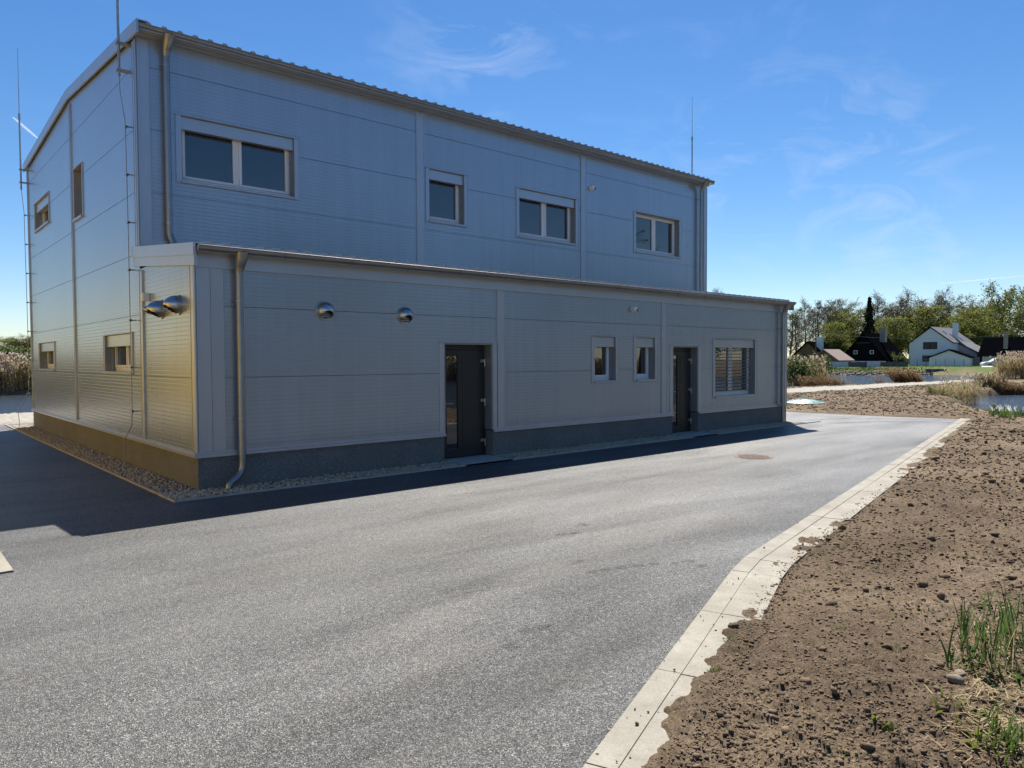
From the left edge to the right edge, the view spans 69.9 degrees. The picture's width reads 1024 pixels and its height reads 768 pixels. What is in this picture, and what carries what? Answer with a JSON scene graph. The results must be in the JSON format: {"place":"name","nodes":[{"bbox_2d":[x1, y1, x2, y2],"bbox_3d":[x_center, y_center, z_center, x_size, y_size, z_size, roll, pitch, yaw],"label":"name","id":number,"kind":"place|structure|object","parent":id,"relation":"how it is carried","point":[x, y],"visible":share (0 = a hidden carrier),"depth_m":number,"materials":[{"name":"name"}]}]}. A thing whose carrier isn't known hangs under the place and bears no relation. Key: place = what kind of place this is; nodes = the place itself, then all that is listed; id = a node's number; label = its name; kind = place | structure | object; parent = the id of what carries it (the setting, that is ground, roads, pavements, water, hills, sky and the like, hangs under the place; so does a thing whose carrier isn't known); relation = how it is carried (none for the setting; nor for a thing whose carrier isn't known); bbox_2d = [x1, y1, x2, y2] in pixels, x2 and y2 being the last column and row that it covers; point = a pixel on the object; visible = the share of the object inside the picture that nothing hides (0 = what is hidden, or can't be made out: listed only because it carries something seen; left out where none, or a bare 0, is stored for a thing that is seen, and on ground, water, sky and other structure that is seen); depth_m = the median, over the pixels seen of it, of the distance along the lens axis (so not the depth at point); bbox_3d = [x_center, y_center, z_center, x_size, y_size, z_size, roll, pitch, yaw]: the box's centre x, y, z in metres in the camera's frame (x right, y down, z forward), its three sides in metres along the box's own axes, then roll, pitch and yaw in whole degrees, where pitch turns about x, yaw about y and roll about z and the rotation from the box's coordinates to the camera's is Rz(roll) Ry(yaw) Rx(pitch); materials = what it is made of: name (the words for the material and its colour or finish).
{"place":"outdoors","nodes":[
{"label":"outdoors","id":0,"kind":"place"},
{"bbox_2d":[0,358,1023,767],"bbox_3d":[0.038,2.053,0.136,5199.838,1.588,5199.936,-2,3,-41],"label":"ground","id":1,"kind":"structure","parent":0,"point":[906,516],"depth_m":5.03,"materials":[{"name":"soil"}]},
{"bbox_2d":[0,343,22,365],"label":"bush","id":2,"kind":"object","parent":1,"relation":"on","point":[10,348],"visible":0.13,"depth_m":138.02,"materials":[{"name":"green plant"}]},
{"bbox_2d":[0,336,23,349],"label":"leafing tree","id":3,"kind":"object","parent":1,"relation":"on","point":[5,341],"visible":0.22,"depth_m":147.97,"materials":[{"name":"green plant"}]},
{"bbox_2d":[13,347,30,366],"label":"bush","id":4,"kind":"object","parent":1,"relation":"on","point":[17,348],"visible":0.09,"depth_m":139.19,"materials":[{"name":"green plant"}]},
{"bbox_2d":[17,336,30,350],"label":"leafing tree","id":5,"kind":"object","parent":1,"relation":"on","point":[24,343],"visible":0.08,"depth_m":149.01,"materials":[{"name":"green plant"}]},
{"bbox_2d":[17,0,796,490],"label":"utility building","id":6,"kind":"structure","parent":1,"relation":"on","point":[247,268],"depth_m":14.13,"materials":[{"name":"grey metal"}]},
{"bbox_2d":[34,191,49,233],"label":"window","id":7,"kind":"structure","parent":6,"relation":"in","point":[41,207],"depth_m":19.36,"materials":[{"name":"white plastic"}]},
{"bbox_2d":[38,341,55,370],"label":"window","id":8,"kind":"structure","parent":6,"relation":"in","point":[46,350],"depth_m":19.45,"materials":[{"name":"white plastic"}]},
{"bbox_2d":[72,161,83,222],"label":"window","id":9,"kind":"structure","parent":6,"relation":"in","point":[77,173],"depth_m":15.97,"materials":[{"name":"white plastic"}]},
{"bbox_2d":[102,331,133,374],"bbox_3d":[-7.183,-0.563,13.575,0.305,0.759,2.110,-2,3,-41],"label":"window","id":10,"kind":"structure","parent":6,"relation":"in","point":[116,346],"depth_m":13.96,"materials":[{"name":"white plastic"}]},
{"bbox_2d":[174,113,299,199],"bbox_3d":[-5.022,-4.106,13.444,2.290,1.189,0.305,-2,3,-41],"label":"window","id":11,"kind":"structure","parent":6,"relation":"in","point":[209,153],"depth_m":13.44,"materials":[{"name":"white plastic"}]},
{"bbox_2d":[425,167,468,227],"bbox_3d":[-1.533,-4.179,16.511,1.200,1.199,0.305,-2,3,-41],"label":"window","id":12,"kind":"structure","parent":6,"relation":"in","point":[446,192],"depth_m":16.59,"materials":[{"name":"white plastic"}]},
{"bbox_2d":[438,342,512,465],"bbox_3d":[-0.695,0.344,13.427,1.380,2.227,0.900,-2,3,-41],"label":"door","id":13,"kind":"structure","parent":6,"relation":"in","point":[467,370],"depth_m":13.71,"materials":[{"name":"paint"}]},
{"bbox_2d":[516,187,578,245],"bbox_3d":[0.844,-4.214,18.600,2.210,1.229,0.305,-2,3,-41],"label":"window","id":14,"kind":"structure","parent":6,"relation":"in","point":[541,216],"depth_m":18.66,"materials":[{"name":"white plastic"}]},
{"bbox_2d":[591,335,619,382],"bbox_3d":[1.963,-0.544,16.081,0.920,1.029,0.305,-2,3,-41],"label":"window","id":15,"kind":"structure","parent":6,"relation":"in","point":[604,349],"depth_m":16.20,"materials":[{"name":"white plastic"}]},
{"bbox_2d":[633,336,658,381],"bbox_3d":[3.018,-0.579,17.008,0.910,1.029,0.305,-2,3,-41],"label":"window","id":16,"kind":"structure","parent":6,"relation":"in","point":[645,348],"depth_m":17.14,"materials":[{"name":"white plastic"}]},
{"bbox_2d":[634,211,681,258],"bbox_3d":[4.213,-4.353,21.558,2.280,1.179,0.305,-2,3,-41],"label":"window","id":17,"kind":"structure","parent":6,"relation":"in","point":[657,235],"depth_m":21.73,"materials":[{"name":"white plastic"}]},
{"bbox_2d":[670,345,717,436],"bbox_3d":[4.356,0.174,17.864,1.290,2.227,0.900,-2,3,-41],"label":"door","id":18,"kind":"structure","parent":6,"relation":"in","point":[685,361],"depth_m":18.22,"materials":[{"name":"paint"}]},
{"bbox_2d":[713,338,757,397],"bbox_3d":[5.858,-0.435,19.510,2.150,1.549,0.305,-2,3,-41],"label":"window","id":19,"kind":"structure","parent":6,"relation":"in","point":[734,359],"depth_m":19.65,"materials":[{"name":"white plastic"}]},
{"bbox_2d":[0,412,958,767],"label":"asphalt yard","id":20,"kind":"structure","parent":1,"relation":"on","point":[538,612],"depth_m":5.75,"materials":[{"name":"asphalt"}]},
{"bbox_2d":[0,552,13,573],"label":"bed edging","id":21,"kind":"object","parent":20,"relation":"on","point":[5,567],"visible":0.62,"depth_m":6.57,"materials":[{"name":"concrete"}]},
{"bbox_2d":[10,421,801,499],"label":"gravel","id":22,"kind":"structure","parent":20,"relation":"on","point":[89,455],"depth_m":12.58,"materials":[{"name":"gravel"}]},
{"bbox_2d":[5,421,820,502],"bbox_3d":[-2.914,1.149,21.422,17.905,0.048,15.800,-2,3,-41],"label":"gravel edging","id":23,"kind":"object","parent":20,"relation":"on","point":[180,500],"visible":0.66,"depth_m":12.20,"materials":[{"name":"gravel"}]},
{"bbox_2d":[734,454,772,458],"bbox_3d":[4.546,1.379,13.776,0.700,0.048,0.700,1,2,31],"label":"manhole cover","id":24,"kind":"object","parent":20,"relation":"on","point":[749,456],"visible":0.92,"depth_m":13.71,"materials":[{"name":"metal"}]},
{"bbox_2d":[728,622,738,627],"bbox_3d":[1.498,1.635,4.952,0.077,0.042,0.060,-11,-7,7],"label":"stone","id":25,"kind":"object","parent":1,"relation":"on","point":[733,625],"visible":0.92,"depth_m":4.93,"materials":[{"name":"stone"}]},
{"bbox_2d":[620,419,969,767],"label":"kerb haunch","id":26,"kind":"object","parent":1,"relation":"on","point":[652,738],"visible":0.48,"depth_m":5.74,"materials":[{"name":"concrete"}]},
{"bbox_2d":[582,418,965,767],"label":"kerb","id":27,"kind":"structure","parent":26,"relation":"on","point":[620,739],"depth_m":4.64,"materials":[{"name":"concrete"}]},
{"bbox_2d":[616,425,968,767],"bbox_3d":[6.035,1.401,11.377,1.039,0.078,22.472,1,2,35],"label":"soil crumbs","id":28,"kind":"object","parent":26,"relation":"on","point":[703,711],"visible":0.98,"depth_m":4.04,"materials":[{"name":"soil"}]},
{"bbox_2d":[787,307,808,354],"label":"bare tree","id":29,"kind":"object","parent":1,"relation":"on","point":[798,340],"visible":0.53,"depth_m":156.37,"materials":[{"name":"green plant"}]},
{"bbox_2d":[787,310,810,355],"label":"bare tree","id":30,"kind":"object","parent":1,"relation":"on","point":[791,333],"visible":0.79,"depth_m":150.00,"materials":[{"name":"brown plant"}]},
{"bbox_2d":[787,352,816,386],"bbox_3d":[23.306,-1.135,59.894,2.789,2.975,2.531,0,2,15],"label":"bush","id":31,"kind":"object","parent":1,"relation":"on","point":[796,367],"visible":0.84,"depth_m":59.69,"materials":[{"name":"green plant"}]},
{"bbox_2d":[788,296,821,351],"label":"bare tree","id":32,"kind":"object","parent":1,"relation":"on","point":[804,307],"visible":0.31,"depth_m":164.17,"materials":[{"name":"brown plant"}]},
{"bbox_2d":[787,397,824,403],"bbox_3d":[11.735,0.741,29.364,1.480,0.462,1.480,-2,3,-41],"label":"well cover","id":33,"kind":"object","parent":1,"relation":"on","point":[803,400],"visible":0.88,"depth_m":28.95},
{"bbox_2d":[791,337,831,361],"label":"brown cottage","id":34,"kind":"structure","parent":1,"relation":"on","point":[806,349],"depth_m":126.03,"materials":[{"name":"white"}]},
{"bbox_2d":[798,299,841,342],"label":"bare tree","id":35,"kind":"object","parent":1,"relation":"on","point":[817,315],"visible":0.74,"depth_m":157.67,"materials":[{"name":"brown plant"}]},
{"bbox_2d":[807,351,832,377],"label":"bush","id":36,"kind":"object","parent":1,"relation":"on","point":[828,365],"visible":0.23,"depth_m":74.37,"materials":[{"name":"green plant"}]},
{"bbox_2d":[810,361,848,366],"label":"garden fence","id":37,"kind":"object","parent":1,"relation":"on","point":[840,364],"visible":0.34,"depth_m":108.86,"materials":[{"name":"concrete"}]},
{"bbox_2d":[817,298,842,335],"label":"bare tree","id":38,"kind":"object","parent":1,"relation":"on","point":[828,309],"visible":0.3,"depth_m":159.92,"materials":[{"name":"brown plant"}]},
{"bbox_2d":[813,302,847,333],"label":"bare tree","id":39,"kind":"object","parent":1,"relation":"on","point":[827,312],"visible":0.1,"depth_m":164.74,"materials":[{"name":"brown plant"}]},
{"bbox_2d":[811,349,854,361],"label":"garden shed","id":40,"kind":"structure","parent":1,"relation":"on","point":[837,355],"depth_m":113.93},
{"bbox_2d":[814,319,855,351],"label":"leafing tree","id":41,"kind":"object","parent":1,"relation":"on","point":[835,325],"visible":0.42,"depth_m":137.43,"materials":[{"name":"green plant"}]},
{"bbox_2d":[821,332,851,352],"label":"leafing tree","id":42,"kind":"object","parent":1,"relation":"on","point":[836,342],"visible":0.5,"depth_m":135.28,"materials":[{"name":"green plant"}]},
{"bbox_2d":[824,299,859,329],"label":"bare tree","id":43,"kind":"object","parent":1,"relation":"on","point":[839,306],"visible":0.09,"depth_m":171.93,"materials":[{"name":"brown plant"}]},
{"bbox_2d":[832,297,865,334],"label":"bare tree","id":44,"kind":"object","parent":1,"relation":"on","point":[850,305],"visible":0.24,"depth_m":170.98,"materials":[{"name":"brown plant"}]},
{"bbox_2d":[821,306,879,347],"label":"leafing tree","id":45,"kind":"object","parent":1,"relation":"on","point":[845,316],"visible":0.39,"depth_m":158.62,"materials":[{"name":"green plant"}]},
{"bbox_2d":[848,362,866,366],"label":"garden fence","id":46,"kind":"object","parent":1,"relation":"on","point":[857,364],"visible":0.64,"depth_m":108.86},
{"bbox_2d":[862,295,875,332],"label":"spruce tree","id":47,"kind":"object","parent":1,"relation":"on","point":[868,326],"visible":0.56,"depth_m":154.22,"materials":[{"name":"green plant"}]},
{"bbox_2d":[866,361,880,366],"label":"garden fence","id":48,"kind":"object","parent":1,"relation":"on","point":[874,364],"visible":0.64,"depth_m":108.86,"materials":[{"name":"concrete"}]},
{"bbox_2d":[845,327,907,361],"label":"black cottage","id":49,"kind":"structure","parent":1,"relation":"on","point":[865,347],"depth_m":122.11,"materials":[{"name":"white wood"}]},
{"bbox_2d":[855,290,899,336],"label":"bare tree","id":50,"kind":"object","parent":1,"relation":"on","point":[877,304],"visible":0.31,"depth_m":167.09,"materials":[{"name":"brown plant"}]},
{"bbox_2d":[826,369,932,374],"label":"bank rubble","id":51,"kind":"object","parent":1,"relation":"on","point":[866,372],"visible":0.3,"depth_m":101.62,"materials":[{"name":"stone"}]},
{"bbox_2d":[874,315,894,339],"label":"leafing tree","id":52,"kind":"object","parent":1,"relation":"on","point":[879,323],"visible":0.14,"depth_m":155.94,"materials":[{"name":"green plant"}]},
{"bbox_2d":[871,714,899,732],"bbox_3d":[1.790,1.638,3.517,0.102,0.087,0.150,-2,3,-41],"label":"weed patch","id":53,"kind":"object","parent":1,"relation":"on","point":[885,726],"visible":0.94,"depth_m":3.52,"materials":[{"name":"green plant"}]},
{"bbox_2d":[885,349,896,361],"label":"bush","id":54,"kind":"object","parent":1,"relation":"on","point":[893,356],"visible":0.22,"depth_m":121.01,"materials":[{"name":"green plant"}]},
{"bbox_2d":[880,361,907,366],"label":"garden fence","id":55,"kind":"object","parent":1,"relation":"on","point":[893,364],"visible":0.64,"depth_m":108.86,"materials":[{"name":"wood"}]},
{"bbox_2d":[875,313,917,354],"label":"leafing tree","id":56,"kind":"object","parent":1,"relation":"on","point":[901,344],"visible":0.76,"depth_m":148.29,"materials":[{"name":"green plant"}]},
{"bbox_2d":[874,297,919,336],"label":"bare tree","id":57,"kind":"object","parent":1,"relation":"on","point":[901,305],"visible":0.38,"depth_m":160.71,"materials":[{"name":"brown plant"}]},
{"bbox_2d":[897,352,909,362],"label":"bush","id":58,"kind":"object","parent":1,"relation":"on","point":[900,358],"visible":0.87,"depth_m":120.49,"materials":[{"name":"green plant"}]},
{"bbox_2d":[829,365,994,370],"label":"grass","id":59,"kind":"structure","parent":1,"relation":"on","point":[863,368],"depth_m":104.84,"materials":[{"name":"plant"}]},
{"bbox_2d":[893,287,934,320],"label":"bare tree","id":60,"kind":"object","parent":1,"relation":"on","point":[908,296],"visible":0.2,"depth_m":166.70,"materials":[{"name":"brown plant"}]},
{"bbox_2d":[893,303,939,363],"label":"leafing tree","id":61,"kind":"object","parent":1,"relation":"on","point":[921,327],"visible":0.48,"depth_m":157.12,"materials":[{"name":"green plant"}]},
{"bbox_2d":[893,292,958,325],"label":"bare tree","id":62,"kind":"object","parent":1,"relation":"on","point":[937,298],"visible":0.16,"depth_m":171.99,"materials":[{"name":"brown plant"}]},
{"bbox_2d":[911,303,953,334],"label":"leafing tree","id":63,"kind":"object","parent":1,"relation":"on","point":[939,308],"visible":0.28,"depth_m":158.20,"materials":[{"name":"green plant"}]},
{"bbox_2d":[924,369,946,372],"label":"jetty","id":64,"kind":"object","parent":1,"relation":"on","point":[929,370],"visible":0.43,"depth_m":100.93,"materials":[{"name":"wood"}]},
{"bbox_2d":[908,323,981,365],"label":"white house","id":65,"kind":"structure","parent":1,"relation":"on","point":[925,344],"depth_m":118.13,"materials":[{"name":"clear paint"}]},
{"bbox_2d":[922,355,931,361],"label":"window","id":66,"kind":"structure","parent":65,"relation":"in","point":[924,357],"depth_m":118.35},
{"bbox_2d":[923,342,936,348],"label":"window","id":67,"kind":"structure","parent":65,"relation":"in","point":[926,345],"depth_m":117.83,"materials":[{"name":"glass"}]},
{"bbox_2d":[937,618,956,668],"bbox_3d":[2.534,1.511,4.274,0.127,0.291,0.105,1,2,37],"label":"reed sprout","id":68,"kind":"object","parent":1,"relation":"on","point":[948,655],"visible":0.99,"depth_m":4.26,"materials":[{"name":"green plant"}]},
{"bbox_2d":[927,349,974,365],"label":"white garage","id":69,"kind":"structure","parent":1,"relation":"on","point":[946,357],"depth_m":112.90,"materials":[{"name":"paint"}]},
{"bbox_2d":[928,285,975,323],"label":"bare tree","id":70,"kind":"object","parent":1,"relation":"on","point":[948,306],"visible":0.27,"depth_m":167.77,"materials":[{"name":"brown plant"}]},
{"bbox_2d":[946,674,964,684],"bbox_3d":[2.440,1.625,4.031,0.087,0.049,0.066,15,29,20],"label":"stone","id":71,"kind":"object","parent":1,"relation":"on","point":[955,678],"visible":1,"depth_m":4.01,"materials":[{"name":"stone"}]},
{"bbox_2d":[933,310,977,329],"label":"leafing tree","id":72,"kind":"object","parent":1,"relation":"on","point":[950,317],"visible":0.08,"depth_m":157.12,"materials":[{"name":"green plant"}]},
{"bbox_2d":[929,685,985,723],"bbox_3d":[2.216,1.619,3.643,0.270,0.111,0.240,-2,3,-41],"label":"weed patch","id":73,"kind":"object","parent":1,"relation":"on","point":[958,704],"visible":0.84,"depth_m":3.67,"materials":[{"name":"green plant"}]},
{"bbox_2d":[954,669,966,677],"bbox_3d":[2.533,1.642,4.140,0.064,0.047,0.079,-3,4,38],"label":"stone","id":74,"kind":"object","parent":1,"relation":"on","point":[962,672],"visible":0.65,"depth_m":4.13,"materials":[{"name":"stone"}]},
{"bbox_2d":[908,587,1023,767],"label":"dead litter","id":75,"kind":"object","parent":1,"relation":"on","point":[989,704],"visible":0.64,"depth_m":3.81,"materials":[{"name":"plant"}]},
{"bbox_2d":[959,596,974,639],"bbox_3d":[2.870,1.499,4.623,0.184,0.287,0.086,-2,3,-41],"label":"reed sprout","id":76,"kind":"object","parent":1,"relation":"on","point":[963,615],"visible":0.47,"depth_m":4.65,"materials":[{"name":"green plant"}]},
{"bbox_2d":[940,305,1000,343],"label":"leafing tree","id":77,"kind":"object","parent":1,"relation":"on","point":[979,313],"visible":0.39,"depth_m":148.67,"materials":[{"name":"green plant"}]},
{"bbox_2d":[958,317,991,345],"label":"leafing tree","id":78,"kind":"object","parent":1,"relation":"on","point":[968,331],"visible":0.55,"depth_m":145.92,"materials":[{"name":"green plant"}]},
{"bbox_2d":[959,296,1000,314],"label":"bare tree","id":79,"kind":"object","parent":1,"relation":"on","point":[977,302],"visible":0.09,"depth_m":180.93,"materials":[{"name":"brown plant"}]},
{"bbox_2d":[961,725,1000,752],"bbox_3d":[2.158,1.627,3.362,0.162,0.077,0.185,0,2,3],"label":"weed patch","id":80,"kind":"object","parent":1,"relation":"on","point":[974,745],"visible":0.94,"depth_m":3.33,"materials":[{"name":"green plant"}]},
{"bbox_2d":[939,593,1023,670],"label":"reed sprout","id":81,"kind":"object","parent":1,"relation":"on","point":[983,649],"visible":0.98,"depth_m":4.27,"materials":[{"name":"green plant"}]},
{"bbox_2d":[951,302,1016,336],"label":"willow tree","id":82,"kind":"object","parent":1,"relation":"on","point":[989,318],"visible":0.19,"depth_m":157.51,"materials":[{"name":"green plant"}]},
{"bbox_2d":[952,573,1023,654],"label":"reed sprout","id":83,"kind":"object","parent":1,"relation":"on","point":[1004,624],"visible":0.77,"depth_m":4.56,"materials":[{"name":"green plant"}]},
{"bbox_2d":[955,649,1023,690],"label":"weed patch","id":84,"kind":"object","parent":1,"relation":"on","point":[1017,676],"visible":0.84,"depth_m":4.17,"materials":[{"name":"green plant"}]},
{"bbox_2d":[969,702,1023,767],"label":"grass tuft","id":85,"kind":"object","parent":1,"relation":"on","point":[1012,738],"visible":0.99,"depth_m":3.31,"materials":[{"name":"plant"}]},
{"bbox_2d":[972,584,1023,649],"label":"reed sprout","id":86,"kind":"object","parent":1,"relation":"on","point":[1011,628],"visible":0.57,"depth_m":4.63,"materials":[{"name":"green plant"}]},
{"bbox_2d":[980,358,1016,365],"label":"parked car","id":87,"kind":"object","parent":1,"relation":"on","point":[987,363],"visible":0.27,"depth_m":106.55,"materials":[{"name":"white paint"}]},
{"bbox_2d":[974,279,1023,336],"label":"willow tree","id":88,"kind":"object","parent":1,"relation":"on","point":[1010,294],"visible":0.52,"depth_m":163.02,"materials":[{"name":"green plant"}]},
{"bbox_2d":[983,688,1015,729],"bbox_3d":[2.311,1.556,3.490,0.125,0.235,0.078,0,2,6],"label":"reed sprout","id":89,"kind":"object","parent":1,"relation":"on","point":[995,718],"visible":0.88,"depth_m":3.50,"materials":[{"name":"green plant"}]},
{"bbox_2d":[977,332,1023,361],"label":"black roof house","id":90,"kind":"structure","parent":1,"relation":"on","point":[992,347],"depth_m":113.53,"materials":[{"name":"brick"}]},
{"bbox_2d":[981,299,1023,336],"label":"willow tree","id":91,"kind":"object","parent":1,"relation":"on","point":[1013,317],"visible":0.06,"depth_m":171.06,"materials":[{"name":"green plant"}]},
{"bbox_2d":[986,405,1023,417],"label":"flowering plants","id":92,"kind":"object","parent":1,"relation":"on","point":[1003,411],"visible":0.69,"depth_m":22.09,"materials":[{"name":"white plant"}]},
{"bbox_2d":[990,350,1023,378],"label":"reed clump","id":93,"kind":"object","parent":1,"relation":"on","point":[1010,368],"visible":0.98,"depth_m":57.35,"materials":[{"name":"beige plant"}]},
{"bbox_2d":[1008,312,1023,336],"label":"bare tree","id":94,"kind":"object","parent":1,"relation":"on","point":[1019,326],"visible":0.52,"depth_m":159.00,"materials":[{"name":"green plant"}]},
{"bbox_2d":[0,374,1023,414],"bbox_3d":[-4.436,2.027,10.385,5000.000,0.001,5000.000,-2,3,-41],"label":"pond water","id":95,"kind":"structure","parent":0,"point":[9,404],"depth_m":43.54,"materials":[{"name":"blue liquid"}]},
{"bbox_2d":[0,351,31,392],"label":"reed bed","id":96,"kind":"object","parent":95,"relation":"on","point":[14,375],"visible":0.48,"depth_m":52.67,"materials":[{"name":"beige plant"}]},
{"bbox_2d":[787,355,828,385],"bbox_3d":[24.110,-1.147,61.688,4.529,2.775,4.186,-2,3,-41],"label":"reed clump","id":97,"kind":"object","parent":95,"relation":"on","point":[820,366],"visible":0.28,"depth_m":61.14,"materials":[{"name":"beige plant"}]},
{"bbox_2d":[790,373,848,386],"bbox_3d":[22.633,-0.181,54.315,4.942,1.346,3.022,0,2,3],"label":"reed clump","id":98,"kind":"object","parent":95,"relation":"on","point":[814,382],"visible":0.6,"depth_m":53.89,"materials":[{"name":"plant"}]},
{"bbox_2d":[875,367,925,382],"bbox_3d":[31.893,-0.614,60.530,3.868,1.713,4.188,-2,3,-41],"label":"reed clump","id":99,"kind":"object","parent":95,"relation":"on","point":[902,376],"visible":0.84,"depth_m":59.94,"materials":[{"name":"plant"}]},
{"bbox_2d":[925,383,969,402],"bbox_3d":[21.008,0.553,35.450,2.168,1.148,1.391,0,2,10],"label":"reed clump","id":100,"kind":"object","parent":95,"relation":"in","point":[938,390],"visible":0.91,"depth_m":35.45,"materials":[{"name":"beige plant"}]},
{"bbox_2d":[928,369,1004,404],"bbox_3d":[22.811,0.117,37.009,3.204,1.899,2.797,0,2,2],"label":"reed clump","id":101,"kind":"object","parent":95,"relation":"in","point":[962,394],"visible":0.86,"depth_m":36.86,"materials":[{"name":"beige plant"}]},
{"bbox_2d":[969,373,1023,394],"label":"reed clump","id":102,"kind":"object","parent":95,"relation":"in","point":[998,385],"visible":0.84,"depth_m":46.10,"materials":[{"name":"plant"}]},
{"bbox_2d":[0,0,1023,358],"label":"sky","id":103,"kind":"structure","parent":0,"point":[851,149],"materials":[{"name":"blue"}]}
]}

